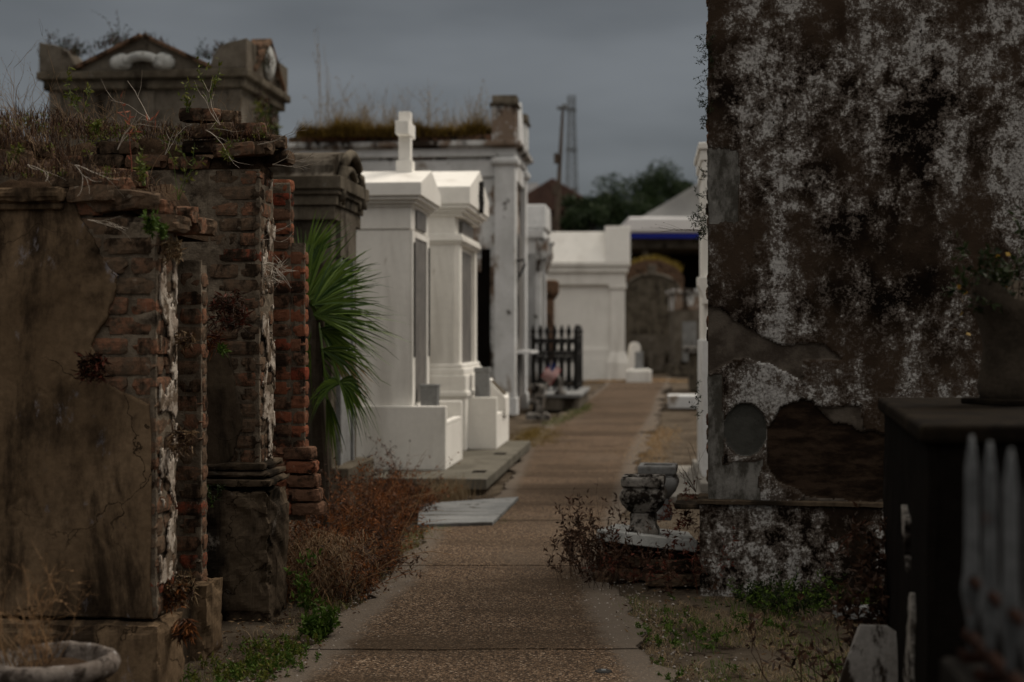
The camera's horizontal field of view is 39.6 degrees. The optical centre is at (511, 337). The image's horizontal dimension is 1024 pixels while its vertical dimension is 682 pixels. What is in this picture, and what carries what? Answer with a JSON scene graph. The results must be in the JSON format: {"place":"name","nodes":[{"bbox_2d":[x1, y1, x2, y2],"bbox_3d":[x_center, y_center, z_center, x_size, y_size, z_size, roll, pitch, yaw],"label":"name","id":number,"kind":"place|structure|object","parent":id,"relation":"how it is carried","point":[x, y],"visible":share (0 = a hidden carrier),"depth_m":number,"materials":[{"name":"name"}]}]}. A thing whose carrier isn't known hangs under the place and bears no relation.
{"place":"outdoors","nodes":[
{"label":"outdoors","id":0,"kind":"place"},
{"bbox_2d":[0,49,170,196],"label":"dry grass","id":1,"kind":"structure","parent":0,"point":[21,169],"depth_m":5.64,"materials":[{"name":"brown plant"}]},
{"bbox_2d":[0,0,707,231],"label":"sky","id":2,"kind":"structure","parent":0,"point":[630,67],"materials":[{"name":"grey"}]},
{"bbox_2d":[266,472,676,681],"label":"path","id":3,"kind":"structure","parent":0,"point":[480,604],"depth_m":6.82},
{"bbox_2d":[595,669,611,673],"bbox_3d":[0.364,1.330,5.660,0.072,0.016,0.072,0,0,0],"label":"metal cap","id":4,"kind":"object","parent":3,"relation":"on","point":[604,671],"visible":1,"depth_m":5.64,"materials":[{"name":"black metal"}]},
{"bbox_2d":[184,457,879,681],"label":"ground","id":5,"kind":"structure","parent":0,"point":[682,593],"depth_m":6.66,"materials":[{"name":"plant"}]},
{"bbox_2d":[0,641,120,681],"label":"planter urn","id":6,"kind":"object","parent":5,"relation":"on","point":[84,662],"visible":0.91,"depth_m":4.19,"materials":[{"name":"stone"}]},
{"bbox_2d":[0,540,97,666],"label":"dried weed","id":7,"kind":"object","parent":6,"relation":"on","point":[12,648],"visible":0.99,"depth_m":4.24,"materials":[{"name":"brown plant"}]},
{"bbox_2d":[0,140,222,681],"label":"brick tomb","id":8,"kind":"object","parent":5,"relation":"on","point":[103,487],"visible":0.91,"depth_m":5.33,"materials":[{"name":"brown paint"}]},
{"bbox_2d":[6,142,24,161],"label":"weed","id":9,"kind":"object","parent":8,"relation":"on","point":[19,145],"visible":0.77,"depth_m":5.58,"materials":[{"name":"green plant"}]},
{"bbox_2d":[70,349,112,386],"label":"dead fern","id":10,"kind":"object","parent":8,"relation":"attached to","point":[96,364],"visible":1,"depth_m":5.22,"materials":[{"name":"plant"}]},
{"bbox_2d":[116,91,158,171],"bbox_3d":[-1.421,-0.772,5.354,0.152,0.291,0.117,0,0,-36],"label":"reddish weed","id":11,"kind":"object","parent":8,"relation":"on","point":[134,126],"visible":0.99,"depth_m":5.35,"materials":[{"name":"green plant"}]},
{"bbox_2d":[133,146,151,185],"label":"weed","id":12,"kind":"object","parent":8,"relation":"attached to","point":[143,169],"visible":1,"depth_m":5.25,"materials":[{"name":"green plant"}]},
{"bbox_2d":[139,208,167,239],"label":"weed","id":13,"kind":"object","parent":8,"relation":"attached to","point":[153,221],"visible":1,"depth_m":5.19,"materials":[{"name":"green plant"}]},
{"bbox_2d":[155,220,169,239],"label":"weed","id":14,"kind":"object","parent":8,"relation":"attached to","point":[162,231],"visible":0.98,"depth_m":5.24,"materials":[{"name":"green plant"}]},
{"bbox_2d":[27,78,317,287],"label":"dry stems","id":15,"kind":"object","parent":8,"relation":"on","point":[107,224],"visible":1,"depth_m":6.48,"materials":[{"name":"plant"}]},
{"bbox_2d":[159,235,187,265],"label":"dead fern","id":16,"kind":"object","parent":8,"relation":"attached to","point":[176,247],"visible":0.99,"depth_m":5.34,"materials":[{"name":"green plant"}]},
{"bbox_2d":[162,574,190,614],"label":"dead fern","id":17,"kind":"object","parent":8,"relation":"attached to","point":[170,594],"visible":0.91,"depth_m":5.40,"materials":[{"name":"brown plant"}]},
{"bbox_2d":[165,422,199,458],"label":"dead fern","id":18,"kind":"object","parent":8,"relation":"attached to","point":[182,437],"visible":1,"depth_m":5.43,"materials":[{"name":"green plant"}]},
{"bbox_2d":[170,618,200,646],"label":"dead fern","id":19,"kind":"object","parent":8,"relation":"attached to","point":[183,630],"visible":1,"depth_m":5.38,"materials":[{"name":"plant"}]},
{"bbox_2d":[166,138,206,199],"bbox_3d":[-1.241,-0.642,5.429,0.140,0.232,0.099,0,0,-41],"label":"weed","id":20,"kind":"object","parent":8,"relation":"on","point":[190,178],"visible":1,"depth_m":5.43,"materials":[{"name":"green plant"}]},
{"bbox_2d":[174,329,200,355],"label":"dead fern","id":21,"kind":"object","parent":8,"relation":"attached to","point":[183,342],"visible":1,"depth_m":5.49,"materials":[{"name":"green plant"}]},
{"bbox_2d":[176,567,199,606],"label":"dead fern","id":22,"kind":"object","parent":8,"relation":"attached to","point":[191,591],"visible":0.43,"depth_m":5.58,"materials":[{"name":"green plant"}]},
{"bbox_2d":[207,483,225,507],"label":"weed","id":23,"kind":"object","parent":8,"relation":"on","point":[219,489],"visible":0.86,"depth_m":6.54,"materials":[{"name":"green plant"}]},
{"bbox_2d":[0,108,327,622],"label":"brick tomb","id":24,"kind":"object","parent":5,"relation":"on","point":[262,465],"visible":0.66,"depth_m":6.87,"materials":[{"name":"brick"}]},
{"bbox_2d":[89,118,102,134],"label":"weed","id":25,"kind":"object","parent":24,"relation":"attached to","point":[97,125],"visible":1,"depth_m":6.59,"materials":[{"name":"green plant"}]},
{"bbox_2d":[0,23,278,149],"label":"dry grass","id":26,"kind":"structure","parent":24,"relation":"on","point":[105,128],"depth_m":6.89,"materials":[{"name":"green plant"}]},
{"bbox_2d":[61,67,94,111],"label":"weed","id":27,"kind":"object","parent":26,"relation":"on","point":[70,92],"visible":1,"depth_m":6.78,"materials":[{"name":"green plant"}]},
{"bbox_2d":[178,76,198,112],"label":"weed","id":28,"kind":"object","parent":24,"relation":"on","point":[186,104],"visible":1,"depth_m":6.78,"materials":[{"name":"green plant"}]},
{"bbox_2d":[196,56,224,101],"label":"weed","id":29,"kind":"object","parent":24,"relation":"on","point":[213,82],"visible":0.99,"depth_m":6.88,"materials":[{"name":"green plant"}]},
{"bbox_2d":[207,324,229,360],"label":"dead fern","id":30,"kind":"object","parent":24,"relation":"attached to","point":[213,337],"visible":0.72,"depth_m":6.68,"materials":[{"name":"plant"}]},
{"bbox_2d":[217,342,231,357],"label":"weed","id":31,"kind":"object","parent":24,"relation":"on","point":[222,350],"visible":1,"depth_m":6.64,"materials":[{"name":"green plant"}]},
{"bbox_2d":[219,137,233,164],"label":"weed","id":32,"kind":"object","parent":24,"relation":"on","point":[226,153],"visible":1,"depth_m":6.59,"materials":[{"name":"green plant"}]},
{"bbox_2d":[207,288,253,335],"bbox_3d":[-1.330,-0.125,6.637,0.266,0.238,0.089,0,0,0],"label":"dead fern","id":33,"kind":"object","parent":24,"relation":"attached to","point":[229,307],"visible":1,"depth_m":6.65,"materials":[{"name":"plant"}]},
{"bbox_2d":[250,252,296,286],"bbox_3d":[-1.146,-0.311,6.849,0.244,0.243,0.101,0,0,0],"label":"dead fern","id":34,"kind":"object","parent":24,"relation":"attached to","point":[279,265],"visible":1,"depth_m":6.87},
{"bbox_2d":[180,630,327,681],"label":"ground cover","id":35,"kind":"object","parent":5,"relation":"on","point":[236,669],"visible":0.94,"depth_m":5.79,"materials":[{"name":"green plant"}]},
{"bbox_2d":[283,548,327,613],"bbox_3d":[-0.991,1.190,6.874,0.197,0.321,0.292,0,0,0],"label":"weed","id":36,"kind":"object","parent":5,"relation":"on","point":[306,584],"visible":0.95,"depth_m":6.87,"materials":[{"name":"green plant"}]},
{"bbox_2d":[296,602,341,641],"bbox_3d":[-0.858,1.270,6.362,0.211,0.195,0.222,0,0,0],"label":"weed","id":37,"kind":"object","parent":5,"relation":"on","point":[324,623],"visible":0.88,"depth_m":6.31,"materials":[{"name":"green plant"}]},
{"bbox_2d":[268,150,373,513],"bbox_3d":[-2.177,-0.066,11.340,1.990,2.831,1.100,0,0,6],"label":"stone tomb","id":38,"kind":"object","parent":5,"relation":"on","point":[333,184],"visible":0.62,"depth_m":10.84,"materials":[{"name":"stone"}]},
{"bbox_2d":[336,257,354,464],"bbox_3d":[-1.336,0.165,11.259,0.080,1.671,0.520,0,0,6],"label":"marble door","id":39,"kind":"structure","parent":38,"relation":"in","point":[348,450],"depth_m":11.21,"materials":[{"name":"stone"}]},
{"bbox_2d":[285,523,403,609],"bbox_3d":[-0.969,1.205,7.358,0.888,0.455,0.923,0,0,-35],"label":"dry straw","id":40,"kind":"object","parent":5,"relation":"on","point":[327,575],"visible":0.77,"depth_m":7.29,"materials":[{"name":"brown plant"}]},
{"bbox_2d":[294,208,413,533],"bbox_3d":[-1.004,0.272,8.772,0.766,2.163,0.484,0,0,0],"label":"fan palm","id":41,"kind":"object","parent":5,"relation":"on","point":[329,328],"visible":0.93,"depth_m":8.74,"materials":[{"name":"green plant"}]},
{"bbox_2d":[286,436,464,608],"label":"weeds","id":42,"kind":"object","parent":5,"relation":"on","point":[387,512],"visible":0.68,"depth_m":8.49,"materials":[{"name":"plant"}]},
{"bbox_2d":[193,378,694,681],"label":"verge grass","id":43,"kind":"structure","parent":5,"relation":"on","point":[458,494],"depth_m":16.11,"materials":[{"name":"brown plant"}]},
{"bbox_2d":[374,441,529,492],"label":"concrete slab","id":44,"kind":"structure","parent":5,"relation":"on","point":[487,468],"depth_m":13.36,"materials":[{"name":"paint"}]},
{"bbox_2d":[356,112,461,469],"bbox_3d":[-1.888,-0.472,13.813,2.675,3.395,1.250,0,0,6],"label":"white tomb","id":45,"kind":"object","parent":44,"relation":"on","point":[404,202],"visible":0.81,"depth_m":13.24,"materials":[{"name":"paint"}]},
{"bbox_2d":[419,384,440,405],"bbox_3d":[-0.779,0.698,13.515,0.200,0.500,0.220,0,0,6],"label":"marble vase","id":46,"kind":"object","parent":45,"relation":"on","point":[429,394],"visible":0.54,"depth_m":13.44,"materials":[{"name":"stone"}]},
{"bbox_2d":[428,171,508,450],"bbox_3d":[-1.389,-0.332,16.253,2.560,3.114,1.810,0,0,6],"label":"white tomb","id":47,"kind":"object","parent":44,"relation":"on","point":[456,218],"visible":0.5,"depth_m":15.42,"materials":[{"name":"paint"}]},
{"bbox_2d":[474,367,490,396],"bbox_3d":[-0.328,0.617,15.794,0.200,0.564,0.200,0,0,6],"label":"marble vase","id":48,"kind":"object","parent":47,"relation":"on","point":[482,381],"visible":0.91,"depth_m":15.71,"materials":[{"name":"stone"}]},
{"bbox_2d":[490,378,508,415],"bbox_3d":[-0.212,0.685,16.466,0.320,0.420,0.440,0,0,6],"label":"slant marker","id":49,"kind":"object","parent":47,"relation":"on","point":[499,392],"visible":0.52,"depth_m":16.25,"materials":[{"name":"stone"}]},
{"bbox_2d":[418,497,517,530],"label":"marble slab","id":50,"kind":"structure","parent":5,"relation":"on","point":[483,512],"depth_m":10.59,"materials":[{"name":"stone"}]},
{"bbox_2d":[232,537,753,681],"bbox_3d":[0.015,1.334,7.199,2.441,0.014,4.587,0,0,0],"label":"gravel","id":51,"kind":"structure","parent":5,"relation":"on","point":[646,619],"depth_m":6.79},
{"bbox_2d":[543,473,738,595],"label":"weeds","id":52,"kind":"object","parent":5,"relation":"on","point":[588,551],"visible":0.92,"depth_m":7.64,"materials":[{"name":"plant"}]},
{"bbox_2d":[592,524,699,586],"bbox_3d":[0.767,1.204,8.034,0.622,0.293,0.733,0,0,3],"label":"broken grave","id":53,"kind":"object","parent":5,"relation":"on","point":[661,540],"visible":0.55,"depth_m":7.77,"materials":[{"name":"stone"}]},
{"bbox_2d":[619,474,666,534],"bbox_3d":[0.735,0.942,7.950,0.257,0.336,0.257,0,0,9],"label":"stone urn","id":54,"kind":"object","parent":53,"relation":"on","point":[642,497],"visible":0.96,"depth_m":7.85,"materials":[{"name":"stone"}]},
{"bbox_2d":[638,463,678,520],"bbox_3d":[0.893,0.944,8.700,0.252,0.333,0.252,0,0,9],"label":"stone urn","id":55,"kind":"object","parent":53,"relation":"on","point":[671,482],"visible":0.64,"depth_m":8.59,"materials":[{"name":"stone"}]},
{"bbox_2d":[670,459,707,502],"bbox_3d":[1.833,1.300,13.150,1.300,0.140,2.850,0,0,6],"label":"concrete pad","id":56,"kind":"object","parent":5,"relation":"on","point":[702,485],"visible":0.22,"depth_m":12.65,"materials":[{"name":"concrete"}]},
{"bbox_2d":[694,142,707,475],"bbox_3d":[2.862,-0.194,13.181,2.310,3.087,1.420,0,0,6],"label":"white tomb","id":57,"kind":"object","parent":5,"relation":"on","point":[702,286],"visible":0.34,"depth_m":12.70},
{"bbox_2d":[688,380,703,420],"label":"wall fern","id":58,"kind":"object","parent":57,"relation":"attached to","point":[692,406],"depth_m":7.51,"materials":[{"name":"green plant"}]},
{"bbox_2d":[616,589,880,681],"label":"ground cover","id":59,"kind":"object","parent":5,"relation":"on","point":[716,636],"visible":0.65,"depth_m":6.34,"materials":[{"name":"green plant"}]},
{"bbox_2d":[726,567,868,617],"bbox_3d":[1.472,1.260,7.021,0.753,0.215,0.618,0,0,0],"label":"ground cover","id":60,"kind":"object","parent":5,"relation":"on","point":[760,593],"visible":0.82,"depth_m":7.04,"materials":[{"name":"green plant"}]},
{"bbox_2d":[743,585,855,681],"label":"dead shrub","id":61,"kind":"object","parent":5,"relation":"on","point":[782,652],"visible":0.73,"depth_m":5.08,"materials":[{"name":"plant"}]},
{"bbox_2d":[674,0,1023,600],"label":"plastered tomb","id":62,"kind":"object","parent":5,"relation":"on","point":[864,157],"visible":0.73,"depth_m":7.39,"materials":[{"name":"paint"}]},
{"bbox_2d":[655,222,704,232],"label":"trailing vine","id":63,"kind":"object","parent":62,"relation":"attached to","point":[672,229],"visible":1,"depth_m":7.47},
{"bbox_2d":[670,442,705,491],"bbox_3d":[0.971,0.688,7.737,0.242,0.317,0.152,0,0,0],"label":"seed head plant","id":64,"kind":"object","parent":62,"relation":"on","point":[692,487],"visible":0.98,"depth_m":7.74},
{"bbox_2d":[688,187,709,242],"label":"wall fern","id":65,"kind":"object","parent":62,"relation":"attached to","point":[702,232],"depth_m":7.51,"materials":[{"name":"green plant"}]},
{"bbox_2d":[693,75,714,128],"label":"wall fern","id":66,"kind":"object","parent":62,"relation":"attached to","point":[706,110],"depth_m":7.51,"materials":[{"name":"green plant"}]},
{"bbox_2d":[698,160,709,194],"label":"wall fern","id":67,"kind":"object","parent":62,"relation":"attached to","point":[703,171],"depth_m":7.53,"materials":[{"name":"green plant"}]},
{"bbox_2d":[694,33,715,79],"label":"wall fern","id":68,"kind":"object","parent":62,"relation":"attached to","point":[707,46],"depth_m":7.49,"materials":[{"name":"green plant"}]},
{"bbox_2d":[833,604,879,623],"bbox_3d":[1.666,1.335,6.856,0.228,0.070,0.131,0,0,-1],"label":"marble fragment","id":69,"kind":"object","parent":5,"relation":"on","point":[853,618],"visible":0.15,"depth_m":6.80,"materials":[{"name":"stone"}]},
{"bbox_2d":[838,624,897,681],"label":"leaning slab","id":70,"kind":"object","parent":5,"relation":"on","point":[872,656],"depth_m":4.51,"materials":[{"name":"stone"}]},
{"bbox_2d":[878,397,1023,681],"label":"blackened tomb","id":71,"kind":"object","parent":5,"relation":"on","point":[926,441],"visible":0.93,"depth_m":3.54,"materials":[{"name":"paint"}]},
{"bbox_2d":[820,500,889,647],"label":"dead vines","id":72,"kind":"object","parent":71,"relation":"hanging from","point":[865,581],"visible":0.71,"depth_m":4.95,"materials":[{"name":"plant"}]},
{"bbox_2d":[961,275,1023,406],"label":"broken urn","id":73,"kind":"object","parent":71,"relation":"on","point":[1001,379],"visible":0.96,"depth_m":4.47,"materials":[{"name":"grey stone"}]},
{"bbox_2d":[940,206,1023,335],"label":"flowering plant","id":74,"kind":"object","parent":73,"relation":"in","point":[1004,278],"visible":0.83,"depth_m":4.50,"materials":[{"name":"green plant"}]},
{"bbox_2d":[940,435,1023,681],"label":"picket fence","id":75,"kind":"object","parent":5,"relation":"on","point":[979,659],"visible":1,"depth_m":2.31,"materials":[{"name":"metal"}]},
{"bbox_2d":[565,95,577,192],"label":"lattice tower","id":76,"kind":"structure","parent":0,"point":[571,109],"depth_m":209.79,"materials":[{"name":"metal"}]},
{"bbox_2d":[507,378,673,473],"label":"path","id":77,"kind":"structure","parent":0,"point":[623,410],"depth_m":19.68,"materials":[{"name":"gravel"}]},
{"bbox_2d":[531,387,589,410],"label":"grave curb","id":78,"kind":"structure","parent":77,"relation":"on","point":[571,398],"depth_m":26.04,"materials":[{"name":"grey stone"}]},
{"bbox_2d":[530,325,582,389],"bbox_3d":[1.255,0.410,28.741,0.879,1.320,2.102,0,0,31],"label":"iron fence","id":79,"kind":"object","parent":78,"relation":"on","point":[577,361],"visible":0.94,"depth_m":28.03,"materials":[{"name":"metal"}]},
{"bbox_2d":[554,376,565,393],"bbox_3d":[0.881,0.881,26.100,0.220,0.323,0.220,0,0,0],"label":"stone vase","id":80,"kind":"object","parent":78,"relation":"on","point":[559,381],"visible":0.93,"depth_m":26.04,"materials":[{"name":"stone"}]},
{"bbox_2d":[546,226,629,380],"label":"white tomb","id":81,"kind":"object","parent":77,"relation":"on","point":[588,271],"visible":0.62,"depth_m":44.09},
{"bbox_2d":[628,342,640,368],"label":"headstone","id":82,"kind":"object","parent":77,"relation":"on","point":[634,347],"visible":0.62,"depth_m":44.46,"materials":[{"name":"grey stone"}]},
{"bbox_2d":[626,369,651,381],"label":"grave block","id":83,"kind":"structure","parent":77,"relation":"on","point":[638,375],"depth_m":42.21,"materials":[{"name":"stone"}]},
{"bbox_2d":[634,352,643,368],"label":"headstone","id":84,"kind":"object","parent":83,"relation":"on","point":[638,360],"visible":1,"depth_m":42.55,"materials":[{"name":"stone"}]},
{"bbox_2d":[668,394,696,407],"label":"curb block","id":85,"kind":"structure","parent":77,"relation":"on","point":[678,400],"depth_m":27.01,"materials":[{"name":"stone"}]},
{"bbox_2d":[508,373,696,457],"bbox_3d":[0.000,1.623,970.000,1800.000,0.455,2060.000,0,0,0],"label":"terrain","id":86,"kind":"structure","parent":0,"point":[684,420],"depth_m":23.27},
{"bbox_2d":[36,33,290,149],"bbox_3d":[-4.313,-1.200,17.953,2.660,5.101,2.069,0,0,6],"label":"pedimented tomb","id":87,"kind":"object","parent":86,"relation":"on","point":[161,70],"visible":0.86,"depth_m":17.08,"materials":[{"name":"grey stone"}]},
{"bbox_2d":[37,10,287,135],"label":"roof weeds","id":88,"kind":"object","parent":87,"relation":"on","point":[111,40],"visible":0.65,"depth_m":17.38,"materials":[{"name":"green plant"}]},
{"bbox_2d":[286,95,537,414],"bbox_3d":[-1.733,-1.457,26.029,4.330,5.614,2.700,0,0,6],"label":"weathered tomb","id":89,"kind":"object","parent":86,"relation":"on","point":[498,157],"visible":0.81,"depth_m":24.73,"materials":[{"name":"paint"}]},
{"bbox_2d":[293,30,491,138],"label":"roof grass","id":90,"kind":"structure","parent":89,"relation":"on","point":[339,128],"depth_m":24.74,"materials":[{"name":"plant"}]},
{"bbox_2d":[517,233,522,397],"bbox_3d":[0.118,-0.375,25.849,0.070,2.950,1.000,0,0,6],"label":"marble door","id":91,"kind":"structure","parent":89,"relation":"in","point":[519,283],"depth_m":25.86,"materials":[{"name":"stone"}]},
{"bbox_2d":[526,384,550,419],"bbox_3d":[0.426,1.060,23.300,0.400,0.580,0.400,0,0,0],"label":"stone baluster","id":92,"kind":"object","parent":86,"relation":"on","point":[537,392],"visible":0.98,"depth_m":23.21,"materials":[{"name":"stone"}]},
{"bbox_2d":[541,360,560,408],"bbox_3d":[0.645,0.840,23.493,0.339,0.923,0.067,0,0,-2],"label":"flag","id":93,"kind":"object","parent":92,"relation":"attached to","point":[551,373],"visible":0.98,"depth_m":23.49,"materials":[{"name":"fabric"}]},
{"bbox_2d":[527,204,554,401],"bbox_3d":[-0.376,-0.710,30.358,2.488,4.120,1.680,0,0,6],"label":"scrolled tomb","id":94,"kind":"object","parent":86,"relation":"on","point":[539,252],"visible":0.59,"depth_m":29.52,"materials":[{"name":"stone"}]},
{"bbox_2d":[542,279,542,383],"bbox_3d":[0.594,-0.050,30.254,0.080,2.400,0.700,0,0,6],"label":"door","id":95,"kind":"structure","parent":94,"relation":"in","point":[542,279],"depth_m":30.45,"materials":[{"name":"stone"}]},
{"bbox_2d":[546,280,558,355],"bbox_3d":[0.825,-0.005,34.000,0.578,2.710,0.578,0,0,6],"label":"post","id":96,"kind":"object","parent":86,"relation":"on","point":[552,289],"depth_m":33.79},
{"bbox_2d":[527,178,583,231],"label":"house","id":97,"kind":"structure","parent":86,"relation":"on","point":[540,194],"depth_m":90.00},
{"bbox_2d":[551,103,567,231],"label":"utility pole","id":98,"kind":"object","parent":86,"relation":"on","point":[556,191],"visible":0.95,"depth_m":59.92,"materials":[{"name":"metal"}]},
{"bbox_2d":[552,207,582,231],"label":"tree","id":99,"kind":"object","parent":86,"relation":"on","point":[567,223],"visible":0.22,"depth_m":81.37,"materials":[{"name":"green plant"}]},
{"bbox_2d":[551,192,614,231],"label":"tree","id":100,"kind":"object","parent":86,"relation":"on","point":[593,214],"visible":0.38,"depth_m":83.44,"materials":[{"name":"green plant"}]},
{"bbox_2d":[578,172,669,231],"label":"tree","id":101,"kind":"object","parent":86,"relation":"on","point":[634,208],"visible":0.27,"depth_m":84.82,"materials":[{"name":"green plant"}]},
{"bbox_2d":[600,158,687,227],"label":"tree","id":102,"kind":"object","parent":86,"relation":"on","point":[659,181],"visible":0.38,"depth_m":87.01,"materials":[{"name":"green plant"}]},
{"bbox_2d":[625,265,680,372],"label":"round top tomb","id":103,"kind":"object","parent":86,"relation":"on","point":[646,313],"visible":0.79,"depth_m":53.99,"materials":[{"name":"stone"}]},
{"bbox_2d":[626,260,683,288],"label":"grass topped tomb","id":104,"kind":"object","parent":86,"relation":"on","point":[662,267],"depth_m":60.00,"materials":[{"name":"brick"}]},
{"bbox_2d":[630,254,682,271],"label":"grass","id":105,"kind":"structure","parent":104,"relation":"on","point":[648,257],"depth_m":60.24,"materials":[{"name":"plant"}]},
{"bbox_2d":[621,184,698,288],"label":"canopy building","id":106,"kind":"structure","parent":86,"relation":"on","point":[646,239],"depth_m":75.96,"materials":[{"name":"paint"}]},
{"bbox_2d":[667,175,694,200],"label":"tree","id":107,"kind":"object","parent":86,"relation":"on","point":[687,183],"depth_m":89.29,"materials":[{"name":"green plant"}]},
{"bbox_2d":[666,289,698,375],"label":"box tomb","id":108,"kind":"object","parent":86,"relation":"on","point":[683,317],"visible":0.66,"depth_m":50.00,"materials":[{"name":"grey stone"}]},
{"bbox_2d":[682,322,696,360],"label":"marble door","id":109,"kind":"structure","parent":108,"relation":"in","point":[689,329],"depth_m":49.97,"materials":[{"name":"stone"}]},
{"bbox_2d":[683,347,696,390],"bbox_3d":[5.214,0.800,36.942,1.500,1.100,2.200,0,0,6],"label":"box tomb","id":110,"kind":"object","parent":86,"relation":"on","point":[692,367],"visible":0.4,"depth_m":36.00,"materials":[{"name":"stone"}]}
]}

